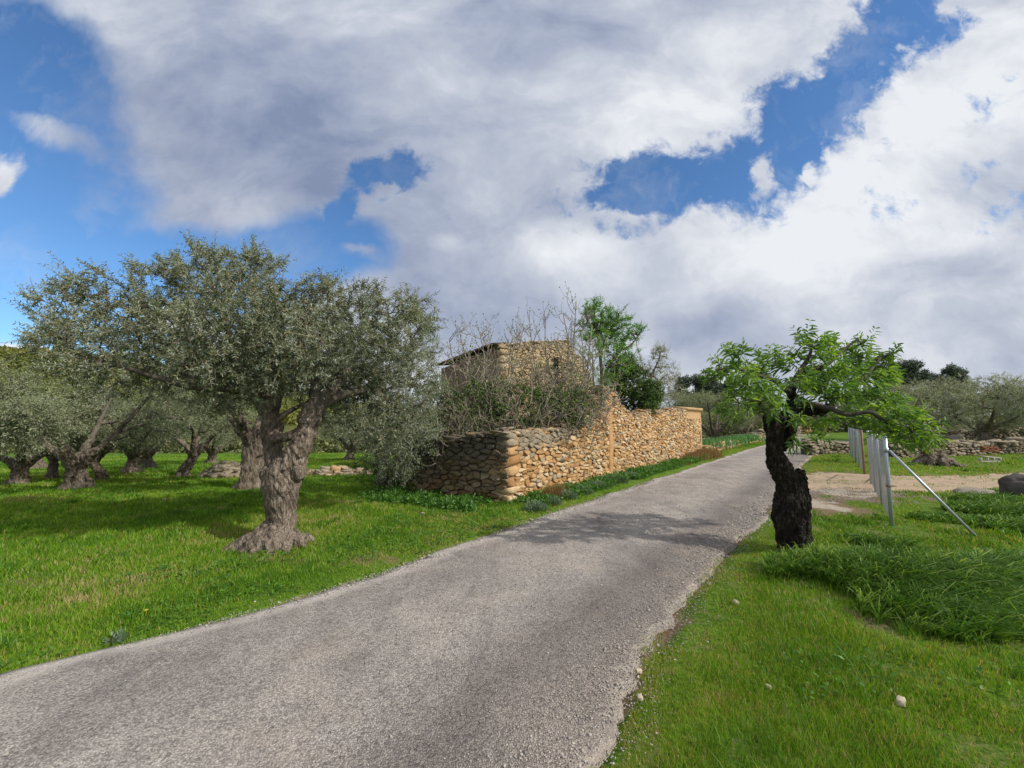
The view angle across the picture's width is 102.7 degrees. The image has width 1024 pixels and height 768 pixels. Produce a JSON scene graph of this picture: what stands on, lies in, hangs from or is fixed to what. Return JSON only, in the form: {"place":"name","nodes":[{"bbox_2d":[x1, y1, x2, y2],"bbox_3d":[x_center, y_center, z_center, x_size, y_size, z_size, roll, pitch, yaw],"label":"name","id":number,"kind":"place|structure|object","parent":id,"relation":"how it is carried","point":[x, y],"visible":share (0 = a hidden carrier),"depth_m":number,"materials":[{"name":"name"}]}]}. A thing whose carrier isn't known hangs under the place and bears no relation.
{"place":"outdoors","nodes":[
{"label":"outdoors","id":0,"kind":"place"},
{"bbox_2d":[0,437,848,767],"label":"road","id":1,"kind":"structure","parent":0,"point":[94,703],"depth_m":2.72,"materials":[{"name":"grey asphalt"}]},
{"bbox_2d":[5,364,853,432],"bbox_3d":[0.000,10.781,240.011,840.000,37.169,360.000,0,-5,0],"label":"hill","id":2,"kind":"structure","parent":0,"point":[288,427],"depth_m":120.91,"materials":[{"name":"green plant"}]},
{"bbox_2d":[0,345,439,424],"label":"woodland","id":3,"kind":"object","parent":2,"relation":"on","point":[6,351],"visible":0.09,"depth_m":145.51,"materials":[{"name":"green plant"}]},
{"bbox_2d":[0,472,941,767],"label":"gravel","id":4,"kind":"structure","parent":0,"point":[706,570],"depth_m":3.39,"materials":[{"name":"grey gravel"}]},
{"bbox_2d":[0,431,1023,767],"bbox_3d":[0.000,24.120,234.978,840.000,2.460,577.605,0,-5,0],"label":"ground","id":5,"kind":"structure","parent":0,"point":[692,621],"depth_m":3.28,"materials":[{"name":"green plant"}]},
{"bbox_2d":[3,397,94,468],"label":"olive tree","id":6,"kind":"object","parent":5,"relation":"on","point":[41,463],"visible":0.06,"depth_m":17.21,"materials":[{"name":"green plant"}]},
{"bbox_2d":[0,400,123,485],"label":"olive tree","id":7,"kind":"object","parent":5,"relation":"on","point":[18,465],"visible":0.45,"depth_m":11.10,"materials":[{"name":"green plant"}]},
{"bbox_2d":[1,391,125,478],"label":"olive tree","id":8,"kind":"object","parent":5,"relation":"on","point":[53,469],"visible":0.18,"depth_m":12.78,"materials":[{"name":"green plant"}]},
{"bbox_2d":[12,394,164,479],"bbox_3d":[-12.773,1.619,12.704,3.464,2.946,3.172,4,-6,-35],"label":"olive tree","id":9,"kind":"object","parent":5,"relation":"on","point":[95,466],"visible":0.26,"depth_m":12.46,"materials":[{"name":"green plant"}]},
{"bbox_2d":[0,355,196,490],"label":"olive tree","id":10,"kind":"object","parent":5,"relation":"on","point":[73,464],"visible":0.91,"depth_m":9.96,"materials":[{"name":"green plant"}]},
{"bbox_2d":[101,629,129,643],"bbox_3d":[-2.961,1.884,3.066,0.155,0.089,0.166,-5,-7,41],"label":"silver plant","id":11,"kind":"object","parent":5,"relation":"on","point":[120,638],"visible":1,"depth_m":3.06,"materials":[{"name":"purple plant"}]},
{"bbox_2d":[59,389,208,473],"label":"olive tree","id":12,"kind":"object","parent":5,"relation":"on","point":[133,464],"visible":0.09,"depth_m":15.01,"materials":[{"name":"green plant"}]},
{"bbox_2d":[119,403,199,467],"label":"olive tree","id":13,"kind":"object","parent":5,"relation":"on","point":[146,459],"visible":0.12,"depth_m":17.53,"materials":[{"name":"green plant"}]},
{"bbox_2d":[95,379,256,477],"bbox_3d":[-10.774,1.399,13.536,4.330,3.682,3.966,-1,-5,14],"label":"olive tree","id":14,"kind":"object","parent":5,"relation":"on","point":[193,451],"visible":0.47,"depth_m":13.53,"materials":[{"name":"green plant"}]},
{"bbox_2d":[120,326,309,489],"bbox_3d":[-6.718,0.629,10.415,4.266,4.481,4.804,1,-5,-9],"label":"olive tree","id":15,"kind":"object","parent":5,"relation":"on","point":[252,462],"visible":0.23,"depth_m":10.17,"materials":[{"name":"green plant"}]},
{"bbox_2d":[197,461,240,477],"bbox_3d":[-9.474,2.851,13.568,1.706,0.610,1.280,0,-5,0],"label":"stone pile","id":16,"kind":"object","parent":5,"relation":"on","point":[224,469],"visible":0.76,"depth_m":13.27,"materials":[{"name":"beige stone"}]},
{"bbox_2d":[186,411,257,462],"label":"olive tree","id":17,"kind":"object","parent":5,"relation":"on","point":[212,450],"visible":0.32,"depth_m":21.08,"materials":[{"name":"green plant"}]},
{"bbox_2d":[2,231,448,556],"bbox_3d":[-4.269,0.001,6.397,6.682,4.977,4.626,0,-5,0],"label":"olive tree","id":18,"kind":"object","parent":5,"relation":"on","point":[264,381],"visible":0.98,"depth_m":5.49,"materials":[{"name":"green plant"}]},
{"bbox_2d":[306,465,371,475],"bbox_3d":[-6.146,3.106,14.531,2.576,0.456,1.143,0,-5,0],"label":"stone pile","id":19,"kind":"object","parent":5,"relation":"on","point":[339,470],"visible":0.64,"depth_m":14.24,"materials":[{"name":"beige stone"}]},
{"bbox_2d":[317,407,385,460],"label":"olive tree","id":20,"kind":"object","parent":5,"relation":"on","point":[350,448],"visible":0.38,"depth_m":23.95,"materials":[{"name":"green plant"}]},
{"bbox_2d":[338,398,429,461],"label":"olive tree","id":21,"kind":"object","parent":5,"relation":"on","point":[353,434],"visible":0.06,"depth_m":21.15,"materials":[{"name":"green plant"}]},
{"bbox_2d":[346,433,431,489],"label":"undergrowth","id":22,"kind":"object","parent":5,"relation":"on","point":[372,475],"visible":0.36,"depth_m":9.47,"materials":[{"name":"green plant"}]},
{"bbox_2d":[351,332,452,492],"bbox_3d":[-2.430,0.564,9.353,2.131,4.137,2.871,4,-7,-38],"label":"wild olive","id":23,"kind":"object","parent":5,"relation":"on","point":[385,464],"visible":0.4,"depth_m":9.10,"materials":[{"name":"green plant"}]},
{"bbox_2d":[1,418,850,453],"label":"scrub","id":24,"kind":"object","parent":5,"relation":"on","point":[320,446],"visible":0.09,"depth_m":39.17,"materials":[{"name":"green plant"}]},
{"bbox_2d":[386,383,490,485],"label":"fig tree","id":25,"kind":"object","parent":5,"relation":"on","point":[456,415],"visible":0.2,"depth_m":9.62,"materials":[{"name":"brown plant"}]},
{"bbox_2d":[433,313,528,431],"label":"fig tree","id":26,"kind":"object","parent":5,"relation":"on","point":[485,365],"visible":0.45,"depth_m":11.47,"materials":[{"name":"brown plant"}]},
{"bbox_2d":[392,374,597,462],"bbox_3d":[-0.523,1.202,10.692,5.538,3.120,2.438,0,-5,0],"label":"ivy thicket","id":27,"kind":"object","parent":5,"relation":"on","point":[535,394],"visible":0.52,"depth_m":10.43,"materials":[{"name":"green plant"}]},
{"bbox_2d":[437,339,592,435],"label":"stone house","id":28,"kind":"structure","parent":5,"relation":"on","point":[537,351],"depth_m":13.77,"materials":[{"name":"stone"}]},
{"bbox_2d":[418,334,619,460],"bbox_3d":[0.143,0.741,10.355,5.235,3.914,2.465,0,-5,0],"label":"fig tree","id":29,"kind":"object","parent":5,"relation":"on","point":[541,418],"visible":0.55,"depth_m":10.19,"materials":[{"name":"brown plant"}]},
{"bbox_2d":[523,498,548,512],"bbox_3d":[0.441,2.216,7.476,0.514,0.246,0.544,0,-5,0],"label":"lavender clump","id":30,"kind":"object","parent":5,"relation":"on","point":[538,505],"visible":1,"depth_m":7.42,"materials":[{"name":"green plant"}]},
{"bbox_2d":[356,452,716,512],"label":"wall weeds","id":31,"kind":"object","parent":5,"relation":"on","point":[465,501],"depth_m":8.70,"materials":[{"name":"green plant"}]},
{"bbox_2d":[391,385,702,503],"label":"dry stone wall","id":32,"kind":"structure","parent":5,"relation":"on","point":[496,464],"depth_m":9.47,"materials":[{"name":"stone"}]},
{"bbox_2d":[542,495,562,506],"bbox_3d":[0.757,2.265,7.974,0.458,0.226,0.440,3,-6,-28],"label":"lavender clump","id":33,"kind":"object","parent":5,"relation":"on","point":[555,501],"visible":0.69,"depth_m":7.91,"materials":[{"name":"green plant"}]},
{"bbox_2d":[534,482,573,497],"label":"dry grass","id":34,"kind":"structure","parent":5,"relation":"on","point":[552,489],"depth_m":8.66,"materials":[{"name":"brown plant"}]},
{"bbox_2d":[512,281,616,425],"bbox_3d":[1.524,-0.130,12.024,3.074,5.783,2.094,0,-5,0],"label":"fig tree","id":35,"kind":"object","parent":5,"relation":"on","point":[566,363],"visible":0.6,"depth_m":12.04,"materials":[{"name":"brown plant"}]},
{"bbox_2d":[557,488,579,498],"bbox_3d":[1.173,2.333,8.610,0.495,0.288,0.506,3,-6,-28],"label":"lavender clump","id":36,"kind":"object","parent":5,"relation":"on","point":[570,492],"visible":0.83,"depth_m":8.56,"materials":[{"name":"green plant"}]},
{"bbox_2d":[516,354,627,461],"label":"fig tree","id":37,"kind":"object","parent":5,"relation":"on","point":[602,397],"visible":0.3,"depth_m":11.39,"materials":[{"name":"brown plant"}]},
{"bbox_2d":[575,484,595,495],"bbox_3d":[1.592,2.355,9.183,0.561,0.274,0.560,0,-5,0],"label":"lavender clump","id":38,"kind":"object","parent":5,"relation":"on","point":[591,491],"visible":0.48,"depth_m":9.10,"materials":[{"name":"green plant"}]},
{"bbox_2d":[587,479,608,489],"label":"lavender clump","id":39,"kind":"object","parent":5,"relation":"on","point":[599,482],"visible":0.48,"depth_m":9.76,"materials":[{"name":"green plant"}]},
{"bbox_2d":[569,329,639,391],"bbox_3d":[3.063,0.482,13.253,2.225,4.761,1.983,4,-7,-39],"label":"yellow green bush","id":40,"kind":"object","parent":5,"relation":"on","point":[620,362],"visible":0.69,"depth_m":13.34,"materials":[{"name":"green plant"}]},
{"bbox_2d":[598,475,618,485],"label":"lavender clump","id":41,"kind":"object","parent":5,"relation":"on","point":[610,479],"visible":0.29,"depth_m":10.29,"materials":[{"name":"green plant"}]},
{"bbox_2d":[570,294,649,383],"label":"pistachio tree","id":42,"kind":"object","parent":5,"relation":"on","point":[603,323],"visible":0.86,"depth_m":15.24,"materials":[{"name":"green plant"}]},
{"bbox_2d":[612,473,629,483],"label":"lavender clump","id":43,"kind":"object","parent":5,"relation":"on","point":[624,481],"visible":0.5,"depth_m":10.70,"materials":[{"name":"green plant"}]},
{"bbox_2d":[624,471,637,478],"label":"lavender clump","id":44,"kind":"object","parent":5,"relation":"on","point":[631,473],"visible":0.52,"depth_m":11.52,"materials":[{"name":"green plant"}]},
{"bbox_2d":[597,352,667,417],"bbox_3d":[4.555,0.945,15.596,2.691,4.371,2.172,0,-5,0],"label":"evergreen bush","id":45,"kind":"object","parent":5,"relation":"on","point":[648,398],"visible":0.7,"depth_m":15.27,"materials":[{"name":"green plant"}]},
{"bbox_2d":[635,667,641,673],"bbox_3d":[0.833,1.889,2.693,0.052,0.031,0.034,1,-5,-14],"label":"loose stone","id":46,"kind":"object","parent":5,"relation":"on","point":[637,670],"visible":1,"depth_m":2.69,"materials":[{"name":"stone"}]},
{"bbox_2d":[637,693,642,701],"bbox_3d":[0.761,1.863,2.436,0.036,0.030,0.048,0,-5,0],"label":"loose stone","id":47,"kind":"object","parent":5,"relation":"on","point":[639,697],"visible":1,"depth_m":2.42,"materials":[{"name":"stone"}]},
{"bbox_2d":[628,339,685,407],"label":"olive tree","id":48,"kind":"object","parent":5,"relation":"on","point":[659,350],"visible":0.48,"depth_m":20.73,"materials":[{"name":"grey plant"}]},
{"bbox_2d":[659,385,713,410],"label":"olive tree","id":49,"kind":"object","parent":5,"relation":"on","point":[686,394],"visible":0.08,"depth_m":29.38,"materials":[{"name":"green plant"}]},
{"bbox_2d":[671,373,719,413],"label":"pine tree","id":50,"kind":"object","parent":5,"relation":"on","point":[687,380],"visible":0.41,"depth_m":54.92,"materials":[{"name":"green plant"}]},
{"bbox_2d":[681,451,713,461],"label":"dry grass","id":51,"kind":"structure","parent":5,"relation":"on","point":[692,453],"depth_m":17.19,"materials":[{"name":"brown plant"}]},
{"bbox_2d":[689,447,724,458],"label":"dry grass","id":52,"kind":"structure","parent":5,"relation":"on","point":[710,451],"depth_m":18.45,"materials":[{"name":"brown plant"}]},
{"bbox_2d":[671,390,755,437],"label":"olive tree","id":53,"kind":"object","parent":5,"relation":"on","point":[712,432],"visible":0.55,"depth_m":26.23,"materials":[{"name":"green plant"}]},
{"bbox_2d":[712,380,732,430],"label":"pine tree","id":54,"kind":"object","parent":5,"relation":"on","point":[720,387],"visible":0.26,"depth_m":55.57,"materials":[{"name":"green plant"}]},
{"bbox_2d":[702,436,763,450],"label":"kerb wall","id":55,"kind":"structure","parent":5,"relation":"on","point":[709,446],"depth_m":23.23,"materials":[{"name":"beige stone"}]},
{"bbox_2d":[702,433,764,448],"bbox_3d":[13.928,3.765,26.220,3.499,1.079,15.549,-4,-7,40],"label":"iris bed","id":56,"kind":"object","parent":5,"relation":"on","point":[746,438],"visible":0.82,"depth_m":24.62,"materials":[{"name":"green plant"}]},
{"bbox_2d":[709,394,782,434],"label":"olive tree","id":57,"kind":"object","parent":5,"relation":"on","point":[742,431],"visible":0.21,"depth_m":34.40,"materials":[{"name":"green plant"}]},
{"bbox_2d":[703,426,801,438],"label":"field wall","id":58,"kind":"structure","parent":5,"relation":"on","point":[760,432],"depth_m":38.93,"materials":[{"name":"grey stone"}]},
{"bbox_2d":[733,390,775,431],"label":"pine tree","id":59,"kind":"object","parent":5,"relation":"on","point":[750,429],"visible":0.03,"depth_m":51.53,"materials":[{"name":"green plant"}]},
{"bbox_2d":[756,392,811,420],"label":"olive tree","id":60,"kind":"object","parent":5,"relation":"on","point":[783,406],"visible":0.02,"depth_m":41.55,"materials":[{"name":"green plant"}]},
{"bbox_2d":[801,424,841,432],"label":"field wall","id":61,"kind":"structure","parent":5,"relation":"on","point":[802,430],"depth_m":56.27,"materials":[{"name":"beige stone"}]},
{"bbox_2d":[698,319,953,552],"bbox_3d":[3.861,0.731,5.119,3.128,3.141,1.680,0,-5,0],"label":"almond tree","id":62,"kind":"object","parent":5,"relation":"on","point":[791,515],"visible":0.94,"depth_m":5.02,"materials":[{"name":"green plant"}]},
{"bbox_2d":[799,439,853,455],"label":"stone wall","id":63,"kind":"structure","parent":5,"relation":"on","point":[834,448],"depth_m":20.18,"materials":[{"name":"beige stone"}]},
{"bbox_2d":[807,402,851,433],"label":"olive tree","id":64,"kind":"object","parent":5,"relation":"on","point":[822,429],"visible":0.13,"depth_m":52.92,"materials":[{"name":"green plant"}]},
{"bbox_2d":[848,427,865,473],"bbox_3d":[13.596,2.446,16.254,0.067,1.594,8.977,-4,-7,37],"label":"wire fence","id":65,"kind":"object","parent":5,"relation":"on","point":[855,449],"visible":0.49,"depth_m":14.54,"materials":[{"name":"metal"}]},
{"bbox_2d":[701,412,1023,432],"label":"scrub","id":66,"kind":"object","parent":5,"relation":"on","point":[714,417],"visible":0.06,"depth_m":60.42,"materials":[{"name":"green plant"}]},
{"bbox_2d":[831,400,901,432],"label":"olive tree","id":67,"kind":"object","parent":5,"relation":"on","point":[854,410],"visible":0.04,"depth_m":60.66,"materials":[{"name":"green plant"}]},
{"bbox_2d":[895,695,905,706],"bbox_3d":[2.194,1.790,2.311,0.068,0.039,0.045,5,-7,-42],"label":"loose stone","id":68,"kind":"object","parent":5,"relation":"on","point":[901,700],"visible":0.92,"depth_m":2.30,"materials":[{"name":"stone"}]},
{"bbox_2d":[873,358,933,421],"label":"pine tree","id":69,"kind":"object","parent":5,"relation":"on","point":[913,369],"visible":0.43,"depth_m":58.45,"materials":[{"name":"green plant"}]},
{"bbox_2d":[848,378,982,439],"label":"olive tree","id":70,"kind":"object","parent":5,"relation":"on","point":[895,387],"visible":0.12,"depth_m":32.26,"materials":[{"name":"green plant"}]},
{"bbox_2d":[866,430,976,535],"bbox_3d":[7.647,1.771,8.570,0.930,1.543,5.714,-3,-6,30],"label":"wire fence","id":71,"kind":"object","parent":5,"relation":"on","point":[873,451],"visible":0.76,"depth_m":7.05,"materials":[{"name":"metal"}]},
{"bbox_2d":[897,381,967,466],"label":"olive tree","id":72,"kind":"object","parent":5,"relation":"on","point":[937,459],"visible":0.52,"depth_m":15.11,"materials":[{"name":"green plant"}]},
{"bbox_2d":[923,362,964,390],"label":"pine tree","id":73,"kind":"object","parent":5,"relation":"on","point":[951,371],"visible":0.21,"depth_m":61.44,"materials":[{"name":"green plant"}]},
{"bbox_2d":[881,437,1023,457],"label":"field wall","id":74,"kind":"structure","parent":5,"relation":"on","point":[1009,445],"depth_m":19.62,"materials":[{"name":"grey stone"}]},
{"bbox_2d":[979,446,1000,451],"bbox_3d":[22.370,3.045,19.173,0.904,0.280,0.146,0,-5,0],"label":"brick patch","id":75,"kind":"object","parent":74,"relation":"attached to","point":[989,449],"visible":1,"depth_m":19.11,"materials":[{"name":"red brick"}]},
{"bbox_2d":[947,434,964,439],"bbox_3d":[28.689,3.662,26.412,0.749,0.840,0.625,0,-5,0],"label":"boulder","id":76,"kind":"object","parent":5,"relation":"on","point":[957,436],"visible":0.52,"depth_m":26.24,"materials":[{"name":"grey stone"}]},
{"bbox_2d":[953,366,974,391],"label":"pine tree","id":77,"kind":"object","parent":5,"relation":"on","point":[964,375],"visible":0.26,"depth_m":65.06,"materials":[{"name":"green plant"}]},
{"bbox_2d":[907,371,1023,440],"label":"olive tree","id":78,"kind":"object","parent":5,"relation":"on","point":[1013,390],"visible":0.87,"depth_m":26.44,"materials":[{"name":"green plant"}]},
{"bbox_2d":[923,388,1007,425],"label":"olive tree","id":79,"kind":"object","parent":5,"relation":"on","point":[987,415],"visible":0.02,"depth_m":53.58,"materials":[{"name":"green plant"}]},
{"bbox_2d":[925,418,1007,427],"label":"terrace wall","id":80,"kind":"structure","parent":5,"relation":"on","point":[945,426],"depth_m":60.26,"materials":[{"name":"grey stone"}]},
{"bbox_2d":[919,427,1023,439],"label":"field wall","id":81,"kind":"structure","parent":5,"relation":"on","point":[997,433],"depth_m":36.29,"materials":[{"name":"grey stone"}]},
{"bbox_2d":[952,487,996,494],"bbox_3d":[9.518,2.272,8.407,0.776,0.271,0.544,0,-5,0],"label":"boulder","id":82,"kind":"object","parent":5,"relation":"on","point":[963,489],"visible":0.35,"depth_m":8.36,"materials":[{"name":"grey stone"}]},
{"bbox_2d":[978,455,1001,461],"bbox_3d":[19.126,2.987,16.398,0.873,0.266,0.122,0,-5,0],"label":"concrete block","id":83,"kind":"object","parent":5,"relation":"on","point":[999,459],"depth_m":16.35,"materials":[{"name":"grey concrete"}]},
{"bbox_2d":[965,382,1023,426],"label":"olive tree","id":84,"kind":"object","parent":5,"relation":"on","point":[988,404],"visible":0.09,"depth_m":36.13,"materials":[{"name":"green plant"}]},
{"bbox_2d":[998,473,1023,495],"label":"boulder","id":85,"kind":"object","parent":5,"relation":"on","point":[1013,483],"visible":0.66,"depth_m":8.17,"materials":[{"name":"grey stone"}]},
{"bbox_2d":[0,0,1023,414],"label":"sky","id":86,"kind":"structure","parent":0,"point":[720,171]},
{"bbox_2d":[755,488,1023,644],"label":"long grass","id":87,"kind":"structure","parent":0,"point":[957,594],"depth_m":3.67,"materials":[{"name":"green plant"}]},
{"bbox_2d":[806,473,1023,491],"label":"dirt track","id":88,"kind":"structure","parent":0,"point":[942,483],"depth_m":11.03,"materials":[{"name":"beige soil"}]}
]}

